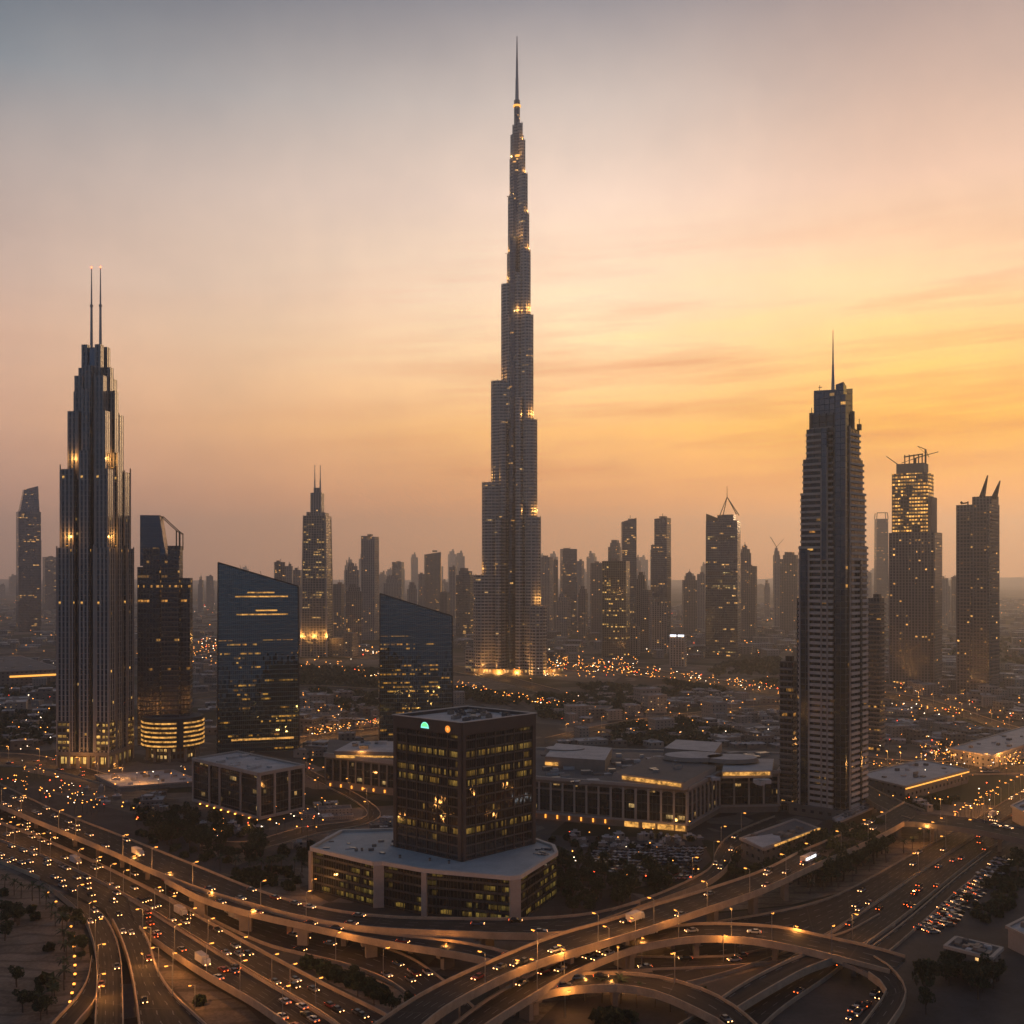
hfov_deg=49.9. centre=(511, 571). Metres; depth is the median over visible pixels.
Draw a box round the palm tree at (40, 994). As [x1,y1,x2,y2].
[33,991,45,998]
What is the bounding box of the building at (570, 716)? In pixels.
[564,712,576,721]
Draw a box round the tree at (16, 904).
[4,901,22,921]
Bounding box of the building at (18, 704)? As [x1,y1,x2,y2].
[4,699,27,715]
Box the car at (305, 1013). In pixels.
[300,1010,312,1017]
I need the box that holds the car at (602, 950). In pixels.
[596,947,608,952]
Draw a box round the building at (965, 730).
[949,727,981,733]
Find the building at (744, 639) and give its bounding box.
[741,637,747,642]
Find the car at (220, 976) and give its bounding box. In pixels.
[213,974,223,979]
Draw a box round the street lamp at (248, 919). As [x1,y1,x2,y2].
[248,908,254,934]
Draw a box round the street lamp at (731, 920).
[730,907,731,935]
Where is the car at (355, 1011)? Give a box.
[351,1008,361,1016]
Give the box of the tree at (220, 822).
[215,820,228,827]
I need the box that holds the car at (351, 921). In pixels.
[344,920,357,923]
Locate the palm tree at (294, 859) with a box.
[289,856,298,873]
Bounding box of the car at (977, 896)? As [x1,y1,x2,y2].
[972,894,981,898]
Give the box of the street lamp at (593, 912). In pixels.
[592,911,598,940]
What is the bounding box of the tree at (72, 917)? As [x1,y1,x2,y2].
[69,915,77,925]
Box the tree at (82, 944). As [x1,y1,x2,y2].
[77,940,88,950]
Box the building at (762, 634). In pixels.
[759,633,778,636]
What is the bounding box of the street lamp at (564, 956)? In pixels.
[557,944,564,974]
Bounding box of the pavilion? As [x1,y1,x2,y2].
[739,819,820,867]
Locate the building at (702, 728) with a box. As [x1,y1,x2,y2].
[698,726,710,731]
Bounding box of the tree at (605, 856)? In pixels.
[599,849,611,861]
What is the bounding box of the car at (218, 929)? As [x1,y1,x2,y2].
[213,927,222,932]
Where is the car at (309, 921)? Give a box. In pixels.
[304,919,316,924]
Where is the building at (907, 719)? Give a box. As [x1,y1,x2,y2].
[898,718,918,723]
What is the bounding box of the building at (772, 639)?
[769,637,782,643]
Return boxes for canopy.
[832,803,873,825]
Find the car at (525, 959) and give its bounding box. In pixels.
[520,957,529,962]
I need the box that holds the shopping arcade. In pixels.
[323,739,392,794]
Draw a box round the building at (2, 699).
[0,696,29,702]
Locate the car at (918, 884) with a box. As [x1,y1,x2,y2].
[915,882,922,886]
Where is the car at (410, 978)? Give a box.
[404,975,415,982]
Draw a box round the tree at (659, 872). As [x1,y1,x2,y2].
[646,862,665,884]
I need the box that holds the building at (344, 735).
[337,730,355,740]
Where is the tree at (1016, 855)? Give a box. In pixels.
[1009,847,1023,876]
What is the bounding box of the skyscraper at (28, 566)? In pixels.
[16,486,40,631]
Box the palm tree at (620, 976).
[612,973,629,1003]
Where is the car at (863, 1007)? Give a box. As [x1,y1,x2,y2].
[858,1003,866,1011]
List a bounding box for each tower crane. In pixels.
[902,452,936,462]
[917,446,928,463]
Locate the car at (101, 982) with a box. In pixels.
[98,980,104,987]
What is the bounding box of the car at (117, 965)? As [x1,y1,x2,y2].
[114,962,119,969]
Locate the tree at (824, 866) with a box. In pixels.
[815,855,835,886]
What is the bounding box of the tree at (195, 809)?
[190,806,200,815]
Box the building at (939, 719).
[920,717,943,721]
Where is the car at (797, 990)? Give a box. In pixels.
[793,987,804,993]
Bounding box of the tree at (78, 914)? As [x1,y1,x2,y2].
[74,911,82,924]
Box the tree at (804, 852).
[800,849,820,854]
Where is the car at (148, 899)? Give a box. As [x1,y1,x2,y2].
[144,896,151,901]
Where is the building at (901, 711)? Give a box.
[884,707,917,715]
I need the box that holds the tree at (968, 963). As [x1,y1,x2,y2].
[960,960,974,967]
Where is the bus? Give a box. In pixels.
[800,852,816,862]
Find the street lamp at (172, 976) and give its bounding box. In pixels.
[164,964,172,995]
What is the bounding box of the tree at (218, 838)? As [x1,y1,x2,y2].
[214,835,226,843]
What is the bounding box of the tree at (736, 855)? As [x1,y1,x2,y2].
[731,852,740,866]
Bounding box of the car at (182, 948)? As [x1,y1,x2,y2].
[177,946,186,951]
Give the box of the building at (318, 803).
[313,801,321,811]
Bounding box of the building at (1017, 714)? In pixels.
[1005,710,1023,720]
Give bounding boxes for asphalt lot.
[18,788,320,876]
[536,842,1023,1023]
[540,835,711,889]
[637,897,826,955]
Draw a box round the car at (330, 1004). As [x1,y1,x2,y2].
[324,1001,335,1008]
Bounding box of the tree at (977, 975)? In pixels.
[968,967,986,999]
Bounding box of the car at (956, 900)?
[950,899,961,902]
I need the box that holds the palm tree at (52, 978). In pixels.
[46,975,60,995]
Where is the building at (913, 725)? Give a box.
[905,724,919,727]
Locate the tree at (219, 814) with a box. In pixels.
[208,812,223,821]
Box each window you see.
[194,762,207,801]
[211,766,218,804]
[221,769,239,810]
[242,773,256,815]
[261,775,272,815]
[276,772,287,812]
[291,769,301,808]
[313,852,322,891]
[324,854,334,894]
[326,758,331,780]
[334,759,339,781]
[336,857,347,898]
[341,760,346,781]
[348,860,359,901]
[349,761,354,782]
[357,762,362,783]
[361,863,372,905]
[364,763,369,784]
[372,764,377,785]
[380,764,385,786]
[384,866,392,906]
[388,765,392,787]
[393,868,402,908]
[397,728,405,847]
[404,870,413,911]
[407,730,415,849]
[414,871,420,912]
[417,731,425,851]
[427,732,435,854]
[427,873,435,914]
[437,874,447,915]
[438,733,446,856]
[448,735,457,858]
[449,875,459,916]
[461,876,471,916]
[466,735,474,858]
[473,878,484,916]
[476,733,484,856]
[485,879,496,916]
[486,732,494,853]
[496,731,503,851]
[498,880,508,916]
[505,729,513,849]
[515,728,522,846]
[521,876,526,916]
[524,727,531,844]
[528,871,534,914]
[535,866,541,909]
[536,789,537,808]
[540,782,549,787]
[540,789,549,809]
[543,862,548,903]
[550,857,555,898]
[552,783,561,788]
[552,790,561,810]
[564,784,572,789]
[564,791,572,811]
[575,785,584,790]
[575,792,584,812]
[587,786,596,791]
[587,793,596,813]
[600,787,609,792]
[600,794,609,814]
[612,788,621,817]
[624,789,633,818]
[624,821,637,826]
[637,790,646,819]
[642,823,654,828]
[649,791,659,820]
[658,824,673,829]
[662,792,672,821]
[675,793,685,822]
[675,825,684,830]
[689,792,690,820]
[693,790,695,819]
[697,788,699,816]
[702,786,703,814]
[706,784,707,811]
[710,782,711,809]
[713,781,714,807]
[717,781,718,805]
[721,778,732,781]
[721,783,732,803]
[735,778,747,781]
[735,783,747,803]
[750,783,762,803]
[765,783,776,802]
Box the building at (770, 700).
[760,697,779,704]
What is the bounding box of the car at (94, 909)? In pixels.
[91,907,97,912]
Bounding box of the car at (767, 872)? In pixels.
[763,870,771,875]
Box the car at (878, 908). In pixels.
[875,906,883,910]
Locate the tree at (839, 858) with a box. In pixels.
[829,844,851,881]
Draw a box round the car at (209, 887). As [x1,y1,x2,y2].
[205,885,214,890]
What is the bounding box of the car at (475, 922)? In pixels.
[471,920,484,925]
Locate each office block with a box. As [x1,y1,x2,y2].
[192,750,304,819]
[392,705,535,861]
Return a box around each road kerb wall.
[0,652,559,689]
[0,752,107,773]
[0,765,150,791]
[0,821,405,992]
[0,822,386,1015]
[0,839,339,1023]
[0,859,39,879]
[39,653,536,691]
[195,686,375,693]
[200,767,380,850]
[214,775,367,841]
[250,735,376,752]
[300,727,377,736]
[315,932,474,1007]
[499,923,895,986]
[545,706,899,737]
[545,710,766,742]
[563,669,777,696]
[567,662,898,699]
[634,913,879,957]
[685,813,1011,983]
[719,792,1019,921]
[762,826,1023,1023]
[778,815,1011,963]
[867,756,1023,761]
[867,767,1023,774]
[873,850,991,945]
[884,691,1016,726]
[884,697,995,727]
[889,855,1005,950]
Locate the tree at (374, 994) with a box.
[368,990,381,1005]
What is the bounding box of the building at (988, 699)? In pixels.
[981,695,995,707]
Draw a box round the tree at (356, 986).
[351,981,361,996]
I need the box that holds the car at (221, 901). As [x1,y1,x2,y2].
[215,899,225,903]
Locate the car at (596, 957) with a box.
[590,954,603,960]
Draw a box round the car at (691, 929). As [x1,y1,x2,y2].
[684,927,698,932]
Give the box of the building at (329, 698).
[325,693,333,703]
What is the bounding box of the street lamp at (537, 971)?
[530,958,537,989]
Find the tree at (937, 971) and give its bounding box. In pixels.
[924,959,943,978]
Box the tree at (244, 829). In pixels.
[239,822,255,835]
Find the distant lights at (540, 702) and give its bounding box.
[15,646,1022,876]
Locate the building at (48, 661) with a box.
[41,659,55,663]
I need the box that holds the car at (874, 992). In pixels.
[869,989,878,996]
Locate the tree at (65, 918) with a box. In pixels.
[63,912,69,926]
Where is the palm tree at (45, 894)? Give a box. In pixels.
[39,890,52,909]
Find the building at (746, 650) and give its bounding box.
[741,645,752,654]
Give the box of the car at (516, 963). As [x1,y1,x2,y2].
[510,960,523,966]
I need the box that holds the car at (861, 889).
[857,887,865,892]
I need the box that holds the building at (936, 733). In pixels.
[928,731,945,738]
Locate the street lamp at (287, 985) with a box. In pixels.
[282,984,290,1016]
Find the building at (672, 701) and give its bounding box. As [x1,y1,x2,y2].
[667,698,682,704]
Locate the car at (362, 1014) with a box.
[357,1010,368,1018]
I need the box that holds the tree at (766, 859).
[764,857,773,865]
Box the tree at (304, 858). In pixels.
[302,855,307,865]
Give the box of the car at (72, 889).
[67,887,75,891]
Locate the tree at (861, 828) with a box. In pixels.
[848,826,866,832]
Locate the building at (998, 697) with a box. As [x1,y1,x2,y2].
[995,695,1001,699]
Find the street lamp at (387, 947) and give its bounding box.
[383,946,389,975]
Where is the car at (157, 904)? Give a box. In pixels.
[153,902,161,907]
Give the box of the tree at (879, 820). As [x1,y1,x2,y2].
[873,818,883,824]
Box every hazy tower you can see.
[0,583,4,597]
[9,574,15,594]
[213,580,216,592]
[359,554,360,590]
[379,571,386,598]
[386,568,391,575]
[411,552,417,595]
[441,579,447,590]
[448,549,456,581]
[455,551,464,574]
[550,551,557,559]
[584,569,585,588]
[587,551,596,599]
[637,555,640,578]
[639,555,647,585]
[650,544,652,589]
[701,562,705,573]
[757,584,764,595]
[870,568,873,585]
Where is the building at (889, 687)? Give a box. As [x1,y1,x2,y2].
[884,684,896,690]
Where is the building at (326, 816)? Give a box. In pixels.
[317,813,333,820]
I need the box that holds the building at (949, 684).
[939,678,955,691]
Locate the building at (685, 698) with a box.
[668,696,693,700]
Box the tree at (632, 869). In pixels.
[622,863,639,878]
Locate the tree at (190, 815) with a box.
[184,811,197,825]
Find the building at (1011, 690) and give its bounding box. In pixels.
[1005,686,1023,696]
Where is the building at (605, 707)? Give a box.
[589,705,612,715]
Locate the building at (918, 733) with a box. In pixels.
[906,727,931,741]
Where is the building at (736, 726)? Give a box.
[731,724,741,728]
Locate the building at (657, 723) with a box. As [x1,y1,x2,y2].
[648,717,674,729]
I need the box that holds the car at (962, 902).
[957,900,969,904]
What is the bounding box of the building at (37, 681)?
[32,677,46,686]
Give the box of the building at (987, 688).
[978,684,998,693]
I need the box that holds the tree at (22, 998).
[12,989,31,1012]
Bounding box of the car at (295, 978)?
[290,975,301,982]
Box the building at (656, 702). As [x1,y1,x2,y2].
[641,693,666,713]
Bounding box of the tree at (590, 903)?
[582,898,595,911]
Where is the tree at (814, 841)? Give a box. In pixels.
[811,838,827,844]
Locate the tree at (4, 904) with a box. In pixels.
[0,900,14,910]
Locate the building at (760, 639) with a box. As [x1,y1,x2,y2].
[753,637,768,642]
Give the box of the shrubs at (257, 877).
[230,864,301,890]
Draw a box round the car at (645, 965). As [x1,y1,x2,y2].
[637,963,652,967]
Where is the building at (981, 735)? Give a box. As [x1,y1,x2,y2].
[968,733,991,737]
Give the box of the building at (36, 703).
[31,699,43,706]
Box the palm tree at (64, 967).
[54,965,71,989]
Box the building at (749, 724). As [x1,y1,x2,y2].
[732,723,764,726]
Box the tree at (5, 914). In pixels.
[0,909,13,920]
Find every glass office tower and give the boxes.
[216,562,299,753]
[377,593,452,740]
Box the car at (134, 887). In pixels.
[130,885,137,889]
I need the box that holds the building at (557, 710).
[543,708,563,712]
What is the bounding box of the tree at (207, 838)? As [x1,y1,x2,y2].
[200,832,215,844]
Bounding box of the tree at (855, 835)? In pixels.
[849,832,871,846]
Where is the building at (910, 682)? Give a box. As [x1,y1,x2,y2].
[907,680,921,686]
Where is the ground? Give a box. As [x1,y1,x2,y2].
[0,584,1023,1023]
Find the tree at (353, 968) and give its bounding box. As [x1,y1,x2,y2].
[349,963,359,972]
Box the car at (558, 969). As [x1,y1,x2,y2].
[554,965,566,972]
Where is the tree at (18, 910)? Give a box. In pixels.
[10,906,25,925]
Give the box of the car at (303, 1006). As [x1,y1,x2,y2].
[296,1002,308,1009]
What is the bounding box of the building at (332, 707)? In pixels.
[328,704,335,711]
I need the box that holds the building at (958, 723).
[946,721,974,724]
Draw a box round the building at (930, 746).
[922,744,937,751]
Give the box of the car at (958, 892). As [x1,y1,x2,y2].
[955,890,965,894]
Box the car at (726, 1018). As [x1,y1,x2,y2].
[719,1014,732,1022]
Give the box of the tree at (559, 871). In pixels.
[556,867,564,876]
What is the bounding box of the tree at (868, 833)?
[859,831,876,863]
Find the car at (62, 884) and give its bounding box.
[58,882,66,887]
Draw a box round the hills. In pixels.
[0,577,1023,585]
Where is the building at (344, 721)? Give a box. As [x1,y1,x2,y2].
[338,717,352,725]
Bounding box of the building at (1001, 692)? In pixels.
[992,688,1006,696]
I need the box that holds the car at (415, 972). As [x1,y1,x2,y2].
[410,969,420,976]
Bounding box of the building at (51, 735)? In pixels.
[41,733,55,741]
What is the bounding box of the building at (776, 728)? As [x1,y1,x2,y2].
[765,726,779,732]
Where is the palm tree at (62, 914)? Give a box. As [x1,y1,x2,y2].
[56,911,70,935]
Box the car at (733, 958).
[727,956,741,961]
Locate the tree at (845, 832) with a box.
[836,825,854,836]
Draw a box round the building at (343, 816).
[333,813,353,819]
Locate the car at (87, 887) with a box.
[83,885,91,889]
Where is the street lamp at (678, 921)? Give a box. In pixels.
[674,909,678,936]
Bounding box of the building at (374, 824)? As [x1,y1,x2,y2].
[369,821,387,828]
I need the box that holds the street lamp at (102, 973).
[97,972,105,1005]
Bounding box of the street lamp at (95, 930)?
[95,917,102,946]
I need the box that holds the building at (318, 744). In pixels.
[305,739,328,748]
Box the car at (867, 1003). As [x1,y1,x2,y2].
[863,1000,871,1007]
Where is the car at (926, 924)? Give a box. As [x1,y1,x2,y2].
[920,922,931,926]
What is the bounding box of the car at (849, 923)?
[845,921,854,925]
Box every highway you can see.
[0,810,471,1023]
[0,825,382,1023]
[0,841,133,920]
[128,897,336,1023]
[645,792,1023,980]
[744,817,1020,1023]
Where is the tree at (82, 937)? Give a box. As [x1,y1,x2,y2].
[76,934,89,949]
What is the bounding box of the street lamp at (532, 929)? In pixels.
[531,928,537,959]
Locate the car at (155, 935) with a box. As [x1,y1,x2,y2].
[150,933,158,937]
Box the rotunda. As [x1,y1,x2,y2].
[141,712,203,762]
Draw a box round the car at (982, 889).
[976,887,987,891]
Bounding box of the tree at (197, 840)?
[194,832,205,850]
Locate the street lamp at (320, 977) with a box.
[315,976,322,1006]
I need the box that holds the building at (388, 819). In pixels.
[380,815,392,826]
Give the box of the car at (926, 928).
[922,926,933,931]
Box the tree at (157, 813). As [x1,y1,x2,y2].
[148,809,163,826]
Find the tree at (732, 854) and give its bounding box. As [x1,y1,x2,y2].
[730,849,740,867]
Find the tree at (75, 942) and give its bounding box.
[67,936,82,950]
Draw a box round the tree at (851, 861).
[836,858,853,881]
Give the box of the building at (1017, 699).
[1002,696,1023,702]
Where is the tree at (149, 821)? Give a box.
[143,816,159,832]
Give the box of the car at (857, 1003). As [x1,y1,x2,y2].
[853,1000,862,1006]
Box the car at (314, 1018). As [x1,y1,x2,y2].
[307,1015,319,1022]
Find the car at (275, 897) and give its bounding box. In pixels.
[270,894,280,899]
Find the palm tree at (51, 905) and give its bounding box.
[45,901,57,919]
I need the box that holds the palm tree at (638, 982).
[636,981,643,1007]
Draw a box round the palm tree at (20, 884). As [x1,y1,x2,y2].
[16,882,25,897]
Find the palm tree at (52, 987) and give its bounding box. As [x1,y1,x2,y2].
[45,982,59,999]
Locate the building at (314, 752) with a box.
[309,748,326,756]
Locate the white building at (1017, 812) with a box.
[1010,799,1023,825]
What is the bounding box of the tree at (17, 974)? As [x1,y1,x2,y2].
[8,965,24,986]
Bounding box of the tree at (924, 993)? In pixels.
[918,986,935,1014]
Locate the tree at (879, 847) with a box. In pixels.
[861,834,882,863]
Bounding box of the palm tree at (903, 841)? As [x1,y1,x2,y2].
[899,839,907,852]
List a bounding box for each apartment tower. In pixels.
[42,556,55,611]
[198,576,203,611]
[206,575,212,610]
[274,559,284,580]
[285,562,292,583]
[293,568,301,633]
[333,580,343,636]
[344,563,358,590]
[344,584,361,643]
[361,534,378,639]
[382,575,399,598]
[392,561,403,599]
[407,582,416,603]
[418,573,424,606]
[424,550,440,610]
[440,589,449,614]
[449,565,456,624]
[456,568,472,635]
[541,556,552,630]
[553,559,557,629]
[556,594,570,636]
[560,548,576,625]
[577,559,583,620]
[578,586,587,639]
[590,561,601,635]
[602,556,629,657]
[608,540,620,560]
[621,518,636,625]
[630,623,639,655]
[636,571,646,625]
[640,589,651,651]
[649,597,666,653]
[651,513,670,643]
[669,632,686,666]
[682,569,696,633]
[697,572,705,629]
[741,544,750,636]
[749,565,756,639]
[764,580,769,616]
[770,537,781,626]
[779,655,796,811]
[780,552,798,633]
[796,598,798,802]
[867,571,871,602]
[867,594,885,751]
[874,512,888,621]
[942,576,947,623]
[948,583,950,621]
[951,575,955,626]
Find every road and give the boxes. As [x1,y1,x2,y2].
[0,648,559,693]
[0,753,169,793]
[193,686,377,698]
[201,768,379,848]
[300,728,377,743]
[545,706,899,740]
[557,662,899,706]
[591,949,794,970]
[867,691,1018,729]
[867,757,1023,772]
[875,851,1003,949]
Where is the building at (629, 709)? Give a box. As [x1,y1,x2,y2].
[624,704,635,714]
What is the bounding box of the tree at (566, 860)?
[557,853,575,872]
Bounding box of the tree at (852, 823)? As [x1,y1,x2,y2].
[834,821,856,834]
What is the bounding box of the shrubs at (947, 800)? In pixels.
[901,794,959,809]
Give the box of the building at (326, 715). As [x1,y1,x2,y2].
[300,711,340,723]
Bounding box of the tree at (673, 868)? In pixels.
[666,863,680,881]
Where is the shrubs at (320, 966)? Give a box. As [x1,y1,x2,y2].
[299,953,394,1003]
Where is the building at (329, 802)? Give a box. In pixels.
[323,800,337,805]
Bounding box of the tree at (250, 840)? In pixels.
[247,835,264,851]
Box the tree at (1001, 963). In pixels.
[993,958,1007,981]
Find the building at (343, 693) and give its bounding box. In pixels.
[332,690,352,700]
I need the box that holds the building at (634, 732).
[614,731,649,739]
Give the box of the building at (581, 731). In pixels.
[574,725,588,737]
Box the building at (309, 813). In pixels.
[293,808,317,818]
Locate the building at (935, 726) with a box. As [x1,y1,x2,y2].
[932,722,947,730]
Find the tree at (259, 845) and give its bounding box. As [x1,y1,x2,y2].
[251,834,267,856]
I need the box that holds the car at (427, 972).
[422,969,432,975]
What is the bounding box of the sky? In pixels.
[0,0,1023,579]
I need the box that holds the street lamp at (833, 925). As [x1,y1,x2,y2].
[831,924,834,953]
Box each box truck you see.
[69,854,81,864]
[131,846,143,856]
[174,904,187,917]
[195,950,210,966]
[228,912,238,921]
[626,910,644,923]
[988,810,995,817]
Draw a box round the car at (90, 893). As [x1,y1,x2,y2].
[87,891,95,896]
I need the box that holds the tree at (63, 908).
[57,905,68,920]
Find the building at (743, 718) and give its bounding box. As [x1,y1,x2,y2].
[734,715,752,722]
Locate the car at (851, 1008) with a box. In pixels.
[847,1005,857,1012]
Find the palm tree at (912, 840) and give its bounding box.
[908,836,917,849]
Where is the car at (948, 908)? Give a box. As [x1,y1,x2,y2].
[943,906,954,910]
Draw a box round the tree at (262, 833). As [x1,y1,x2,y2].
[249,829,267,838]
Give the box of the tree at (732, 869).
[728,866,738,878]
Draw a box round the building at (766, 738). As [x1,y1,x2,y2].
[744,731,773,744]
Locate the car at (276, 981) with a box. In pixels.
[269,977,280,984]
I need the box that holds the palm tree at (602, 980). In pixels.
[592,977,610,1002]
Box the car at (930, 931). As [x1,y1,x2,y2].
[926,929,940,933]
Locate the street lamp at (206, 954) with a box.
[206,941,213,971]
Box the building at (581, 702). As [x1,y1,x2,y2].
[576,701,610,704]
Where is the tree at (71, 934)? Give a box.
[65,931,75,936]
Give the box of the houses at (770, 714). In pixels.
[0,651,1023,850]
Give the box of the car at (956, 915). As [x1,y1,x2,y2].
[949,913,962,917]
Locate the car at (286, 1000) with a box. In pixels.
[279,997,291,1004]
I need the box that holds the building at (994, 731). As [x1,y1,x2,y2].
[988,727,1010,734]
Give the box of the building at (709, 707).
[701,699,727,717]
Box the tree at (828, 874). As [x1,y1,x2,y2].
[816,868,838,886]
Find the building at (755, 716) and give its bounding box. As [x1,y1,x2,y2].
[738,711,757,722]
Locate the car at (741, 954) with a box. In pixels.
[734,951,748,957]
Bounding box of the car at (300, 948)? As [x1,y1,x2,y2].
[294,945,306,951]
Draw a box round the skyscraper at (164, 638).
[137,515,192,745]
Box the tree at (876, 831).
[865,829,884,857]
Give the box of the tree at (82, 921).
[77,917,86,928]
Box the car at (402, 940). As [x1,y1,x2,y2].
[395,938,409,943]
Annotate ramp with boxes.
[40,881,123,1023]
[50,955,99,1023]
[105,905,206,1023]
[600,815,778,920]
[678,953,836,1023]
[838,955,905,1023]
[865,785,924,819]
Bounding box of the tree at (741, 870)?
[737,868,747,874]
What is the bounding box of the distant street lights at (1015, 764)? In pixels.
[1,618,1023,877]
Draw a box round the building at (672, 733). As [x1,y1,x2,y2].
[665,732,683,735]
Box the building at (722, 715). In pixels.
[711,712,726,719]
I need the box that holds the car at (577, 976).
[572,974,584,979]
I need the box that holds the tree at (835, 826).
[830,821,841,833]
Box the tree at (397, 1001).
[391,995,402,1006]
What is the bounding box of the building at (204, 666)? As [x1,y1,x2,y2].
[193,663,208,671]
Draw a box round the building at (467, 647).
[463,646,472,651]
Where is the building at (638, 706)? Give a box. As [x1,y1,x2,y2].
[622,703,640,711]
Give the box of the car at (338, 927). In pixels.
[330,924,342,930]
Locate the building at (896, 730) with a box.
[884,724,908,738]
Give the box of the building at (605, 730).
[601,729,611,733]
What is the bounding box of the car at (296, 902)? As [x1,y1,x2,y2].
[289,900,300,905]
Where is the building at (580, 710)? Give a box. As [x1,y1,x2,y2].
[564,704,588,719]
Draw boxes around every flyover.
[0,783,639,953]
[164,877,536,979]
[373,801,914,1023]
[452,922,904,1023]
[500,971,757,1023]
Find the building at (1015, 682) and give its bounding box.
[1004,677,1023,686]
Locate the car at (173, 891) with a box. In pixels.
[169,889,177,894]
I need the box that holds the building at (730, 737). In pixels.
[704,732,740,741]
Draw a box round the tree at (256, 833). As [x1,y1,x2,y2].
[247,829,259,838]
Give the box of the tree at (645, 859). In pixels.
[640,854,657,870]
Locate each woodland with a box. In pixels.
[0,681,55,696]
[0,705,55,746]
[299,663,378,711]
[454,684,531,704]
[534,680,680,719]
[605,714,739,745]
[662,676,778,691]
[707,655,782,675]
[942,636,1023,663]
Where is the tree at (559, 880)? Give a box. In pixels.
[556,876,565,892]
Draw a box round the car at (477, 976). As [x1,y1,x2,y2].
[471,972,484,980]
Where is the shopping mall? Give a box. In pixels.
[536,740,780,831]
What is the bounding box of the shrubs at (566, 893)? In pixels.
[548,833,694,900]
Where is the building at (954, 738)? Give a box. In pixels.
[941,731,965,746]
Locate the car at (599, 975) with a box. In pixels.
[593,972,608,978]
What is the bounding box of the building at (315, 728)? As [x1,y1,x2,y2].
[303,725,319,731]
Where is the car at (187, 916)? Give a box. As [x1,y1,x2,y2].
[182,914,190,919]
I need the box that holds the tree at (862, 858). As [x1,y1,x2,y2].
[852,847,866,866]
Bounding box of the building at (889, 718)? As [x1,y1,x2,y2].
[884,717,897,720]
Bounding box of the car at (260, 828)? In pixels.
[255,826,263,831]
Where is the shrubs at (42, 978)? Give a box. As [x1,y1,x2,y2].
[0,887,58,991]
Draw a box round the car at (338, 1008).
[331,1005,344,1012]
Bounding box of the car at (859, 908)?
[855,906,863,910]
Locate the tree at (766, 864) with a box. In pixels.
[764,862,773,866]
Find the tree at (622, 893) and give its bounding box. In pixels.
[610,886,628,904]
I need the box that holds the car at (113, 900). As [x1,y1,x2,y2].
[109,898,117,903]
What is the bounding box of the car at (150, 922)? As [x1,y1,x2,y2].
[146,920,154,925]
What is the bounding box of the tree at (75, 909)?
[72,908,83,920]
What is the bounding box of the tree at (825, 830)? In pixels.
[819,828,835,837]
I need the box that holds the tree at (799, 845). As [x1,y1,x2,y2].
[795,841,809,849]
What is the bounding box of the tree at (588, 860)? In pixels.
[579,851,595,865]
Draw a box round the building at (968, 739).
[965,737,980,742]
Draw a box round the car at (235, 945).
[230,942,239,948]
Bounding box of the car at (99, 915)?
[96,912,102,917]
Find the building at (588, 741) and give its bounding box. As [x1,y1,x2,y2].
[572,736,608,745]
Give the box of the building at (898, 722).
[895,721,912,723]
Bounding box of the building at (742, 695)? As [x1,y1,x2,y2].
[735,692,748,699]
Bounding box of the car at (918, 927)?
[913,925,925,929]
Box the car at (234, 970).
[228,967,239,973]
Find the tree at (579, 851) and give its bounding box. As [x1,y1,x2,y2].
[572,847,584,868]
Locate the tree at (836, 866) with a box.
[827,860,842,885]
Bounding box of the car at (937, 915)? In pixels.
[930,913,942,917]
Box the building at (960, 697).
[947,693,966,700]
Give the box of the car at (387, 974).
[381,970,392,977]
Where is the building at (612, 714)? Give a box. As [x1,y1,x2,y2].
[604,709,622,720]
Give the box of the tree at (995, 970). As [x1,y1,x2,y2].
[986,963,1002,988]
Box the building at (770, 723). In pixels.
[761,722,779,725]
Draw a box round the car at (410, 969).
[407,967,414,974]
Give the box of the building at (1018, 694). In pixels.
[1012,693,1023,696]
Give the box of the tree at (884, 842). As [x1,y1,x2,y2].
[876,839,887,857]
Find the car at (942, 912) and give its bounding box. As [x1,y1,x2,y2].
[937,910,948,914]
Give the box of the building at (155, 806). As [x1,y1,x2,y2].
[151,803,164,810]
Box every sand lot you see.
[0,866,89,1023]
[62,787,177,805]
[152,950,262,1023]
[203,847,259,865]
[221,868,310,903]
[312,967,404,1010]
[324,717,369,731]
[467,678,514,689]
[516,964,775,1023]
[563,640,690,653]
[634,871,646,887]
[719,832,929,911]
[722,741,772,750]
[900,696,981,712]
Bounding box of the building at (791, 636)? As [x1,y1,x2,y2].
[786,634,796,638]
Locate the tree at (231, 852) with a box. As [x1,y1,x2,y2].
[225,848,237,862]
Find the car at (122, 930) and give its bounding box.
[120,928,125,933]
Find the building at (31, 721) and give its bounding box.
[24,719,38,723]
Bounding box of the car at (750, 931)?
[747,929,760,933]
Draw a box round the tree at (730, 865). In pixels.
[723,861,735,875]
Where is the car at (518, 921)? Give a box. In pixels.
[509,918,521,922]
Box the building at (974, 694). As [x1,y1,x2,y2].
[966,690,992,701]
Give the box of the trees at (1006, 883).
[962,860,1023,923]
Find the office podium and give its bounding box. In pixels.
[308,828,557,916]
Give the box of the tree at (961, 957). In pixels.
[947,952,965,973]
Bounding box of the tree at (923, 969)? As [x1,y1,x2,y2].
[911,957,935,986]
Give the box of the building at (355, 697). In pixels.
[351,696,362,699]
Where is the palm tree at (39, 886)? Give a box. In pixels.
[31,882,46,904]
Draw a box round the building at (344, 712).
[328,709,347,716]
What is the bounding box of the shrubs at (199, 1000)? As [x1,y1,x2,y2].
[191,994,207,1006]
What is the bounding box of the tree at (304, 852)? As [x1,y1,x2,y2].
[295,846,307,871]
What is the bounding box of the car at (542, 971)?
[538,967,549,974]
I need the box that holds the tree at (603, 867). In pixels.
[595,859,608,881]
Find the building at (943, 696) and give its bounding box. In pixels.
[940,694,946,698]
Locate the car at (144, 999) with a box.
[141,995,147,1003]
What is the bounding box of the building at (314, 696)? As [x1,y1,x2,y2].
[306,692,326,707]

